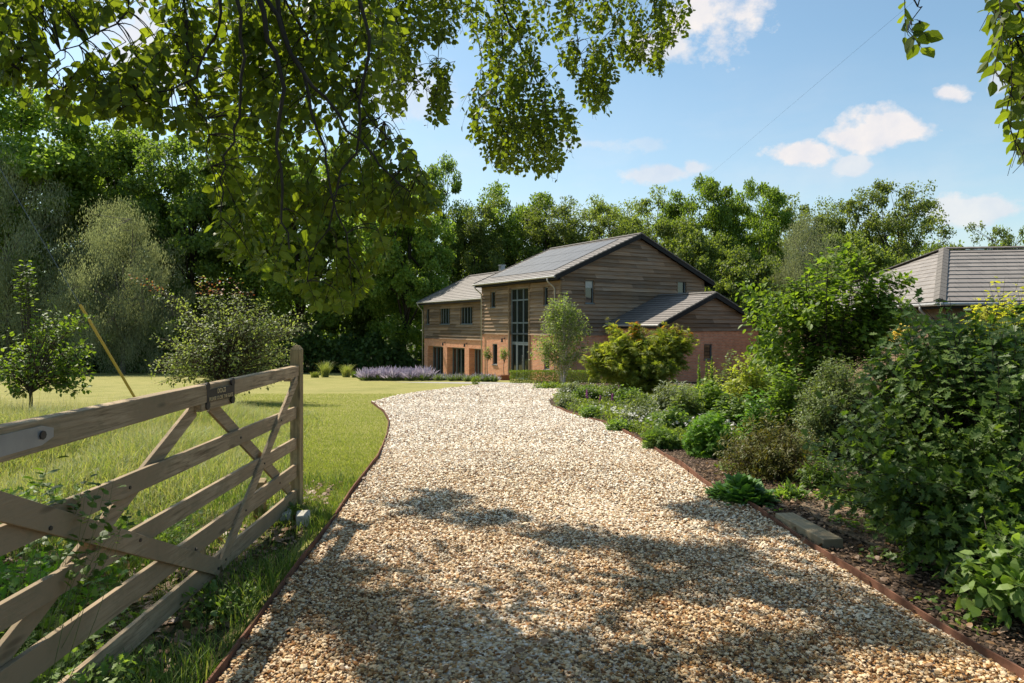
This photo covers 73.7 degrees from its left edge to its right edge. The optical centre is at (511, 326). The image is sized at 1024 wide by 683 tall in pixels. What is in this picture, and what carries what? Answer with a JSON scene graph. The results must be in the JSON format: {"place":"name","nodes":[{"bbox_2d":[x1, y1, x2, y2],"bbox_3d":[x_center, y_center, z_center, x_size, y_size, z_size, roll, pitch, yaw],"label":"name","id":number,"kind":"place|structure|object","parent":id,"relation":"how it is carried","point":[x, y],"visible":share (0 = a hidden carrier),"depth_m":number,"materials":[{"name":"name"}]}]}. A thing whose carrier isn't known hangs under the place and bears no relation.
{"place":"outdoors","nodes":[
{"label":"outdoors","id":0,"kind":"place"},
{"bbox_2d":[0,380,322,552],"bbox_3d":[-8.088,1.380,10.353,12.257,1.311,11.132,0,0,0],"label":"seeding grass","id":1,"kind":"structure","parent":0,"point":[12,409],"depth_m":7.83,"materials":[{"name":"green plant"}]},
{"bbox_2d":[0,398,328,559],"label":"meadow grass","id":2,"kind":"structure","parent":0,"point":[106,475],"depth_m":7.45,"materials":[{"name":"green plant"}]},
{"bbox_2d":[0,466,360,682],"bbox_3d":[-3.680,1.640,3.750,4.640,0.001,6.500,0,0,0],"label":"rough verge","id":3,"kind":"structure","parent":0,"point":[252,546],"depth_m":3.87,"materials":[{"name":"green plant"}]},
{"bbox_2d":[0,480,94,542],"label":"bramble","id":4,"kind":"object","parent":3,"relation":"on","point":[25,493],"visible":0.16,"depth_m":5.59,"materials":[{"name":"green plant"}]},
{"bbox_2d":[0,540,135,629],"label":"bramble","id":5,"kind":"object","parent":3,"relation":"on","point":[12,574],"visible":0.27,"depth_m":3.95,"materials":[{"name":"green plant"}]},
{"bbox_2d":[0,581,146,672],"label":"bramble","id":6,"kind":"object","parent":3,"relation":"on","point":[35,634],"visible":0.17,"depth_m":3.43,"materials":[{"name":"green plant"}]},
{"bbox_2d":[14,455,134,682],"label":"nettle shoots","id":7,"kind":"object","parent":3,"relation":"on","point":[101,558],"visible":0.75,"depth_m":2.82,"materials":[{"name":"green plant"}]},
{"bbox_2d":[13,639,166,682],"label":"bramble","id":8,"kind":"object","parent":3,"relation":"on","point":[117,669],"visible":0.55,"depth_m":2.99,"materials":[{"name":"green plant"}]},
{"bbox_2d":[40,509,204,573],"bbox_3d":[-2.732,1.529,4.865,1.066,0.332,1.069,0,0,-30],"label":"bramble","id":9,"kind":"object","parent":3,"relation":"on","point":[175,533],"visible":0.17,"depth_m":4.98,"materials":[{"name":"green plant"}]},
{"bbox_2d":[0,345,302,682],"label":"field gate","id":10,"kind":"structure","parent":3,"relation":"on","point":[24,611],"depth_m":3.38,"materials":[{"name":"brown wood"}]},
{"bbox_2d":[205,378,234,409],"bbox_3d":[-1.846,0.425,4.330,0.015,0.167,0.403,0,0,1],"label":"plaque","id":11,"kind":"object","parent":10,"relation":"attached to","point":[220,393],"visible":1,"depth_m":4.32,"materials":[{"name":"metal"}]},
{"bbox_2d":[0,480,342,682],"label":"fallen leaves","id":12,"kind":"object","parent":3,"relation":"on","point":[187,623],"visible":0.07,"depth_m":4.32,"materials":[{"name":"brown plant"}]},
{"bbox_2d":[168,579,265,626],"bbox_3d":[-1.696,1.586,3.894,0.529,0.222,0.475,0,0,0],"label":"weed","id":13,"kind":"object","parent":3,"relation":"on","point":[213,601],"visible":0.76,"depth_m":3.89,"materials":[{"name":"green plant"}]},
{"bbox_2d":[253,478,266,516],"bbox_3d":[-2.151,1.527,5.827,0.090,0.446,0.090,1,1,-7],"label":"wooden stake","id":14,"kind":"object","parent":3,"relation":"on","point":[262,482],"visible":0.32,"depth_m":5.79,"materials":[{"name":"brown wood"}]},
{"bbox_2d":[296,510,309,526],"bbox_3d":[-1.724,1.610,5.641,0.110,0.140,0.160,-1,2,-14],"label":"stone block","id":15,"kind":"object","parent":3,"relation":"on","point":[304,514],"depth_m":5.57,"materials":[{"name":"grey stone"}]},
{"bbox_2d":[0,373,535,676],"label":"lawn","id":16,"kind":"structure","parent":0,"point":[110,384],"depth_m":26.41,"materials":[{"name":"green plant"}]},
{"bbox_2d":[0,260,95,407],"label":"apple tree","id":17,"kind":"object","parent":16,"relation":"on","point":[27,379],"visible":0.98,"depth_m":13.13,"materials":[{"name":"green plant"}]},
{"bbox_2d":[128,274,313,395],"bbox_3d":[-8.087,0.382,19.469,4.295,3.938,4.045,0,0,43],"label":"crab apple tree","id":18,"kind":"object","parent":16,"relation":"on","point":[229,345],"visible":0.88,"depth_m":19.25,"materials":[{"name":"green plant"}]},
{"bbox_3d":[-13.000,-2.464,15.000,0.280,9.500,0.280,0,0,0],"label":"utility pole","id":19,"kind":"object","parent":16,"relation":"on","visible":0},
{"bbox_2d":[0,169,135,396],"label":"stay wire","id":20,"kind":"object","parent":19,"relation":"attached to","point":[108,353],"visible":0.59,"depth_m":14.98,"materials":[{"name":"metal"}]},
{"bbox_2d":[226,393,403,526],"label":"lawn grass","id":21,"kind":"structure","parent":0,"point":[317,459],"depth_m":10.25,"materials":[{"name":"green plant"}]},
{"bbox_2d":[37,333,848,433],"bbox_3d":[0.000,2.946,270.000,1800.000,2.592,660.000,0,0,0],"label":"ground","id":22,"kind":"structure","parent":0,"point":[339,371],"depth_m":65.30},
{"bbox_2d":[0,137,98,372],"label":"willow tree","id":23,"kind":"object","parent":22,"relation":"on","point":[10,322],"visible":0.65,"depth_m":58.89,"materials":[{"name":"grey plant"}]},
{"bbox_2d":[0,74,143,347],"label":"oak tree","id":24,"kind":"object","parent":22,"relation":"on","point":[45,161],"visible":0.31,"depth_m":62.58,"materials":[{"name":"green plant"}]},
{"bbox_2d":[23,100,194,337],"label":"oak tree","id":25,"kind":"object","parent":22,"relation":"on","point":[129,138],"visible":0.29,"depth_m":64.99,"materials":[{"name":"green plant"}]},
{"bbox_2d":[40,194,196,373],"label":"willow tree","id":26,"kind":"object","parent":22,"relation":"on","point":[126,339],"visible":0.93,"depth_m":54.95,"materials":[{"name":"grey plant"}]},
{"bbox_2d":[94,131,256,344],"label":"oak tree","id":27,"kind":"object","parent":22,"relation":"on","point":[195,209],"visible":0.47,"depth_m":63.48,"materials":[{"name":"green plant"}]},
{"bbox_2d":[166,119,296,341],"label":"oak tree","id":28,"kind":"object","parent":22,"relation":"on","point":[227,266],"visible":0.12,"depth_m":68.04,"materials":[{"name":"green plant"}]},
{"bbox_2d":[205,401,388,682],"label":"steel edging","id":29,"kind":"object","parent":22,"relation":"on","point":[220,669],"visible":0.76,"depth_m":4.29,"materials":[{"name":"brown metal"}]},
{"bbox_2d":[226,126,372,339],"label":"oak tree","id":30,"kind":"object","parent":22,"relation":"on","point":[285,297],"visible":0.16,"depth_m":62.86,"materials":[{"name":"green plant"}]},
{"bbox_2d":[290,126,415,350],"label":"oak tree","id":31,"kind":"object","parent":22,"relation":"on","point":[359,319],"visible":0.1,"depth_m":66.78,"materials":[{"name":"green plant"}]},
{"bbox_2d":[0,320,776,372],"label":"undergrowth","id":32,"kind":"object","parent":22,"relation":"on","point":[339,355],"visible":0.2,"depth_m":61.98,"materials":[{"name":"green plant"}]},
{"bbox_2d":[347,173,458,350],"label":"oak tree","id":33,"kind":"object","parent":22,"relation":"on","point":[420,236],"visible":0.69,"depth_m":61.54,"materials":[{"name":"green plant"}]},
{"bbox_2d":[410,151,483,322],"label":"oak tree","id":34,"kind":"object","parent":22,"relation":"on","point":[447,167],"visible":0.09,"depth_m":70.95,"materials":[{"name":"green plant"}]},
{"bbox_2d":[437,193,507,284],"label":"ash tree","id":35,"kind":"object","parent":22,"relation":"on","point":[494,256],"visible":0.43,"depth_m":68.12,"materials":[{"name":"green plant"}]},
{"bbox_2d":[0,0,1023,315],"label":"beech tree","id":36,"kind":"object","parent":22,"relation":"on","point":[124,92],"visible":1,"depth_m":4.03,"materials":[{"name":"green plant"}]},
{"bbox_2d":[1,221,1023,360],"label":"woodland","id":37,"kind":"object","parent":22,"relation":"on","point":[416,348],"depth_m":83.36,"materials":[{"name":"green plant"}]},
{"bbox_2d":[472,180,555,267],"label":"oak tree","id":38,"kind":"object","parent":22,"relation":"on","point":[507,230],"visible":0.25,"depth_m":71.55,"materials":[{"name":"green plant"}]},
{"bbox_2d":[506,195,586,267],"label":"ash tree","id":39,"kind":"object","parent":22,"relation":"on","point":[554,239],"visible":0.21,"depth_m":70.21,"materials":[{"name":"green plant"}]},
{"bbox_2d":[554,198,611,243],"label":"ash tree","id":40,"kind":"object","parent":22,"relation":"on","point":[585,216],"visible":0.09,"depth_m":72.81,"materials":[{"name":"green plant"}]},
{"bbox_2d":[416,232,763,382],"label":"house","id":41,"kind":"structure","parent":22,"relation":"on","point":[645,281],"depth_m":40.78,"materials":[{"name":"brown wood"}]},
{"bbox_2d":[433,346,442,374],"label":"glazed door","id":42,"kind":"structure","parent":41,"relation":"in","point":[437,351],"depth_m":54.60,"materials":[{"name":"grey glass"}]},
{"bbox_2d":[439,306,450,324],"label":"window","id":43,"kind":"structure","parent":41,"relation":"in","point":[445,313],"depth_m":52.59,"materials":[{"name":"grey glass"}]},
{"bbox_2d":[453,347,464,374],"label":"glazed door","id":44,"kind":"structure","parent":41,"relation":"in","point":[458,353],"depth_m":51.45,"materials":[{"name":"grey glass"}]},
{"bbox_2d":[460,305,472,324],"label":"window","id":45,"kind":"structure","parent":41,"relation":"in","point":[467,319],"depth_m":49.38,"materials":[{"name":"grey glass"}]},
{"bbox_2d":[475,349,482,374],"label":"glazed door","id":46,"kind":"structure","parent":41,"relation":"in","point":[477,351],"depth_m":48.81,"materials":[{"name":"grey glass"}]},
{"bbox_2d":[517,343,527,379],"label":"front door","id":47,"kind":"structure","parent":41,"relation":"in","point":[522,349],"depth_m":41.63,"materials":[{"name":"grey glass"}]},
{"bbox_2d":[584,279,594,304],"bbox_3d":[4.407,-1.960,39.074,0.770,1.460,0.175,0,0,-31],"label":"window","id":48,"kind":"structure","parent":41,"relation":"in","point":[589,283],"depth_m":39.13,"materials":[{"name":"grey glass"}]},
{"bbox_2d":[577,193,657,241],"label":"ash tree","id":49,"kind":"object","parent":22,"relation":"on","point":[632,223],"visible":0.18,"depth_m":70.29,"materials":[{"name":"green plant"}]},
{"bbox_2d":[607,185,668,246],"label":"ash tree","id":50,"kind":"object","parent":22,"relation":"on","point":[643,203],"visible":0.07,"depth_m":74.81,"materials":[{"name":"green plant"}]},
{"bbox_2d":[654,214,747,296],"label":"hazel tree","id":51,"kind":"object","parent":22,"relation":"on","point":[696,250],"visible":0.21,"depth_m":60.31,"materials":[{"name":"green plant"}]},
{"bbox_2d":[653,173,760,268],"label":"sycamore tree","id":52,"kind":"object","parent":22,"relation":"on","point":[716,217],"visible":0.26,"depth_m":68.36,"materials":[{"name":"green plant"}]},
{"bbox_2d":[704,243,801,336],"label":"hazel tree","id":53,"kind":"object","parent":22,"relation":"on","point":[736,265],"visible":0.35,"depth_m":56.47,"materials":[{"name":"green plant"}]},
{"bbox_2d":[709,177,808,302],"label":"sycamore tree","id":54,"kind":"object","parent":22,"relation":"on","point":[765,229],"visible":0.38,"depth_m":71.40,"materials":[{"name":"green plant"}]},
{"bbox_2d":[551,404,1023,679],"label":"steel edging","id":55,"kind":"object","parent":22,"relation":"on","point":[1005,663],"visible":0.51,"depth_m":4.19,"materials":[{"name":"brown metal"}]},
{"bbox_2d":[768,192,841,293],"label":"ash tree","id":56,"kind":"object","parent":22,"relation":"on","point":[802,208],"visible":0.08,"depth_m":74.30,"materials":[{"name":"green plant"}]},
{"bbox_2d":[765,209,851,302],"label":"willow tree","id":57,"kind":"object","parent":22,"relation":"on","point":[793,247],"visible":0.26,"depth_m":59.08,"materials":[{"name":"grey plant"}]},
{"bbox_2d":[796,186,872,286],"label":"ash tree","id":58,"kind":"object","parent":22,"relation":"on","point":[848,207],"visible":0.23,"depth_m":70.70,"materials":[{"name":"green plant"}]},
{"bbox_2d":[818,229,902,290],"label":"hazel tree","id":59,"kind":"object","parent":22,"relation":"on","point":[880,259],"visible":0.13,"depth_m":62.38,"materials":[{"name":"green plant"}]},
{"bbox_2d":[776,246,1023,388],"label":"garage","id":60,"kind":"structure","parent":22,"relation":"on","point":[959,279],"depth_m":24.44,"materials":[{"name":"tile"}]},
{"bbox_2d":[843,178,956,265],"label":"ash tree","id":61,"kind":"object","parent":22,"relation":"on","point":[874,224],"visible":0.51,"depth_m":68.72,"materials":[{"name":"green plant"}]},
{"bbox_2d":[896,239,964,263],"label":"hazel tree","id":62,"kind":"object","parent":22,"relation":"on","point":[934,248],"visible":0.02,"depth_m":61.67,"materials":[{"name":"green plant"}]},
{"bbox_2d":[963,220,1015,249],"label":"ash tree","id":63,"kind":"object","parent":22,"relation":"on","point":[996,231],"visible":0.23,"depth_m":65.14,"materials":[{"name":"green plant"}]},
{"bbox_2d":[409,382,529,383],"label":"path","id":64,"kind":"structure","parent":0,"point":[471,382],"depth_m":36.34,"materials":[{"name":"beige gravel"}]},
{"bbox_2d":[0,0,1023,330],"label":"sky","id":65,"kind":"structure","parent":0,"point":[882,114],"materials":[{"name":"blue"}]},
{"bbox_2d":[216,383,1023,682],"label":"driveway","id":66,"kind":"structure","parent":0,"point":[508,648],"depth_m":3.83,"materials":[{"name":"beige gravel"}]},
{"bbox_2d":[237,415,1023,682],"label":"blown leaves","id":67,"kind":"object","parent":66,"relation":"on","point":[544,641],"visible":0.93,"depth_m":4.31,"materials":[{"name":"brown plant"}]},
{"bbox_2d":[535,381,1023,667],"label":"flower bed","id":68,"kind":"object","parent":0,"point":[912,584],"visible":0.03,"depth_m":4.46,"materials":[{"name":"brown soil"}]},
{"bbox_2d":[532,380,569,388],"bbox_3d":[1.818,2.534,29.031,1.922,0.482,1.608,0,0,0],"label":"golden mound","id":69,"kind":"object","parent":68,"relation":"on","point":[545,384],"visible":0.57,"depth_m":28.76,"materials":[{"name":"green plant"}]},
{"bbox_2d":[509,369,600,382],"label":"box hedge","id":70,"kind":"object","parent":68,"relation":"on","point":[514,373],"visible":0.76,"depth_m":35.45,"materials":[{"name":"green plant"}]},
{"bbox_2d":[529,291,591,381],"bbox_3d":[2.336,0.600,32.980,3.219,4.565,2.503,0,0,0],"label":"birch tree","id":71,"kind":"object","parent":68,"relation":"on","point":[559,350],"visible":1,"depth_m":32.85,"materials":[{"name":"green plant"}]},
{"bbox_2d":[552,392,577,407],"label":"feathery clump","id":72,"kind":"object","parent":68,"relation":"on","point":[566,398],"visible":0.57,"depth_m":17.45,"materials":[{"name":"green plant"}]},
{"bbox_2d":[554,380,581,394],"bbox_3d":[1.996,2.168,22.972,1.033,0.695,0.990,0,0,-40],"label":"grey mound","id":73,"kind":"object","parent":68,"relation":"on","point":[568,386],"visible":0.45,"depth_m":22.89,"materials":[{"name":"green plant"}]},
{"bbox_2d":[572,383,603,401],"bbox_3d":[2.179,1.961,19.505,0.969,0.670,0.761,0,0,0],"label":"green mound","id":74,"kind":"object","parent":68,"relation":"on","point":[581,393],"visible":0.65,"depth_m":19.41,"materials":[{"name":"green plant"}]},
{"bbox_2d":[572,403,603,417],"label":"green clump","id":75,"kind":"object","parent":68,"relation":"on","point":[587,412],"visible":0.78,"depth_m":14.41,"materials":[{"name":"green plant"}]},
{"bbox_2d":[603,417,636,430],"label":"green clump","id":76,"kind":"object","parent":68,"relation":"on","point":[617,425],"visible":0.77,"depth_m":11.88,"materials":[{"name":"green plant"}]},
{"bbox_2d":[612,384,645,406],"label":"leafy perennial","id":77,"kind":"object","parent":68,"relation":"on","point":[625,393],"visible":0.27,"depth_m":16.45,"materials":[{"name":"green plant"}]},
{"bbox_2d":[617,391,659,415],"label":"feathery clump","id":78,"kind":"object","parent":68,"relation":"on","point":[636,402],"visible":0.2,"depth_m":13.95,"materials":[{"name":"green plant"}]},
{"bbox_2d":[579,317,698,397],"bbox_3d":[3.535,0.968,18.971,2.733,2.491,2.666,0,0,-45],"label":"japanese maple","id":79,"kind":"object","parent":68,"relation":"on","point":[635,360],"visible":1,"depth_m":18.63,"materials":[{"name":"green plant"}]},
{"bbox_2d":[619,400,659,422],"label":"pale flowering clump","id":80,"kind":"object","parent":68,"relation":"on","point":[640,410],"visible":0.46,"depth_m":12.54,"materials":[{"name":"green plant"}]},
{"bbox_2d":[552,382,761,448],"bbox_3d":[3.627,2.085,20.822,8.430,1.296,22.129,0,0,23],"label":"ground cover","id":81,"kind":"object","parent":68,"relation":"on","point":[638,425],"visible":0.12,"depth_m":15.00,"materials":[{"name":"green plant"}]},
{"bbox_2d":[639,425,681,449],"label":"green clump","id":82,"kind":"object","parent":68,"relation":"on","point":[658,437],"visible":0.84,"depth_m":9.46,"materials":[{"name":"green plant"}]},
{"bbox_2d":[642,411,686,428],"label":"green clump","id":83,"kind":"object","parent":68,"relation":"on","point":[647,420],"visible":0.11,"depth_m":11.17,"materials":[{"name":"green plant"}]},
{"bbox_2d":[649,378,690,412],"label":"feathery clump","id":84,"kind":"object","parent":68,"relation":"on","point":[663,403],"visible":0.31,"depth_m":14.41,"materials":[{"name":"green plant"}]},
{"bbox_2d":[652,401,692,432],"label":"leafy perennial","id":85,"kind":"object","parent":68,"relation":"on","point":[670,419],"visible":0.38,"depth_m":10.52,"materials":[{"name":"green plant"}]},
{"bbox_2d":[666,384,709,419],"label":"feathery clump","id":86,"kind":"object","parent":68,"relation":"on","point":[691,408],"visible":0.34,"depth_m":12.22,"materials":[{"name":"green plant"}]},
{"bbox_2d":[690,378,727,416],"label":"leafy perennial","id":87,"kind":"object","parent":68,"relation":"on","point":[709,399],"visible":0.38,"depth_m":12.90,"materials":[{"name":"green plant"}]},
{"bbox_2d":[681,411,737,458],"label":"geranium clump","id":88,"kind":"object","parent":68,"relation":"on","point":[702,438],"visible":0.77,"depth_m":8.69,"materials":[{"name":"green plant"}]},
{"bbox_2d":[714,349,741,406],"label":"pink tinged plant","id":89,"kind":"object","parent":68,"relation":"on","point":[723,370],"visible":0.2,"depth_m":17.01,"materials":[{"name":"green plant"}]},
{"bbox_2d":[709,393,750,428],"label":"leafy perennial","id":90,"kind":"object","parent":68,"relation":"on","point":[731,413],"visible":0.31,"depth_m":10.92,"materials":[{"name":"green plant"}]},
{"bbox_2d":[703,472,782,508],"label":"primula plant","id":91,"kind":"object","parent":68,"relation":"on","point":[738,487],"visible":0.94,"depth_m":6.34,"materials":[{"name":"green plant"}]},
{"bbox_2d":[719,351,778,411],"bbox_3d":[4.907,1.234,13.950,1.305,1.456,1.107,0,0,0],"label":"lime shrub","id":92,"kind":"object","parent":68,"relation":"on","point":[746,381],"visible":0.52,"depth_m":13.85,"materials":[{"name":"green plant"}]},
{"bbox_2d":[735,387,781,446],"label":"leafy perennial","id":93,"kind":"object","parent":68,"relation":"on","point":[755,411],"visible":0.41,"depth_m":9.74,"materials":[{"name":"green plant"}]},
{"bbox_2d":[713,410,831,483],"bbox_3d":[2.856,1.556,7.509,1.313,1.228,1.093,0,0,0],"label":"bronze shrub","id":94,"kind":"object","parent":68,"relation":"on","point":[770,460],"visible":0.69,"depth_m":7.39,"materials":[{"name":"green plant"}]},
{"bbox_2d":[759,359,805,441],"bbox_3d":[4.058,1.203,10.194,0.735,1.424,0.715,0,0,0],"label":"leafy shrub","id":95,"kind":"object","parent":68,"relation":"on","point":[786,403],"visible":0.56,"depth_m":10.10,"materials":[{"name":"green plant"}]},
{"bbox_2d":[772,477,810,501],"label":"shade plant","id":96,"kind":"object","parent":68,"relation":"on","point":[788,491],"visible":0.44,"depth_m":6.48,"materials":[{"name":"green plant"}]},
{"bbox_2d":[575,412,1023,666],"bbox_3d":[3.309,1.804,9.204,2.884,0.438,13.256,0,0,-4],"label":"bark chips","id":97,"kind":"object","parent":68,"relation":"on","point":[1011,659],"visible":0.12,"depth_m":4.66,"materials":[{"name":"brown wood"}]},
{"bbox_2d":[775,512,842,548],"bbox_3d":[2.325,1.603,5.380,0.160,0.075,0.720,0,0,-6],"label":"timber sleeper","id":98,"kind":"object","parent":68,"relation":"on","point":[814,533],"visible":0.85,"depth_m":5.25,"materials":[{"name":"grey wood"}]},
{"bbox_2d":[792,449,855,493],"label":"fern leaved shrub","id":99,"kind":"object","parent":68,"relation":"on","point":[818,475],"visible":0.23,"depth_m":6.87,"materials":[{"name":"green plant"}]},
{"bbox_2d":[735,242,917,424],"bbox_3d":[5.189,0.222,11.433,3.059,3.258,1.886,0,0,0],"label":"dogwood shrub","id":100,"kind":"object","parent":68,"relation":"on","point":[827,333],"visible":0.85,"depth_m":11.21,"materials":[{"name":"green plant"}]},
{"bbox_2d":[790,354,890,462],"bbox_3d":[4.159,1.338,8.611,1.275,1.990,1.146,0,0,0],"label":"osmanthus shrub","id":101,"kind":"object","parent":68,"relation":"on","point":[823,423],"visible":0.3,"depth_m":8.46,"materials":[{"name":"green plant"}]},
{"bbox_2d":[714,458,996,635],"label":"bed weeds","id":102,"kind":"object","parent":68,"relation":"on","point":[911,570],"visible":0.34,"depth_m":4.68,"materials":[{"name":"green plant"}]},
{"bbox_2d":[798,493,925,552],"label":"bare dirt","id":103,"kind":"structure","parent":68,"relation":"on","point":[865,534],"depth_m":5.66,"materials":[{"name":"brown soil"}]},
{"bbox_2d":[799,287,1023,613],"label":"hawthorn shrub","id":104,"kind":"object","parent":68,"relation":"on","point":[945,485],"visible":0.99,"depth_m":4.82,"materials":[{"name":"green plant"}]},
{"bbox_2d":[945,533,1023,628],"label":"pointed leaf plant","id":105,"kind":"object","parent":68,"relation":"on","point":[998,596],"visible":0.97,"depth_m":3.73,"materials":[{"name":"green plant"}]},
{"bbox_2d":[956,276,1023,345],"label":"golden shrub","id":106,"kind":"object","parent":68,"relation":"on","point":[984,310],"visible":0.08,"depth_m":8.22,"materials":[{"name":"yellow plant"}]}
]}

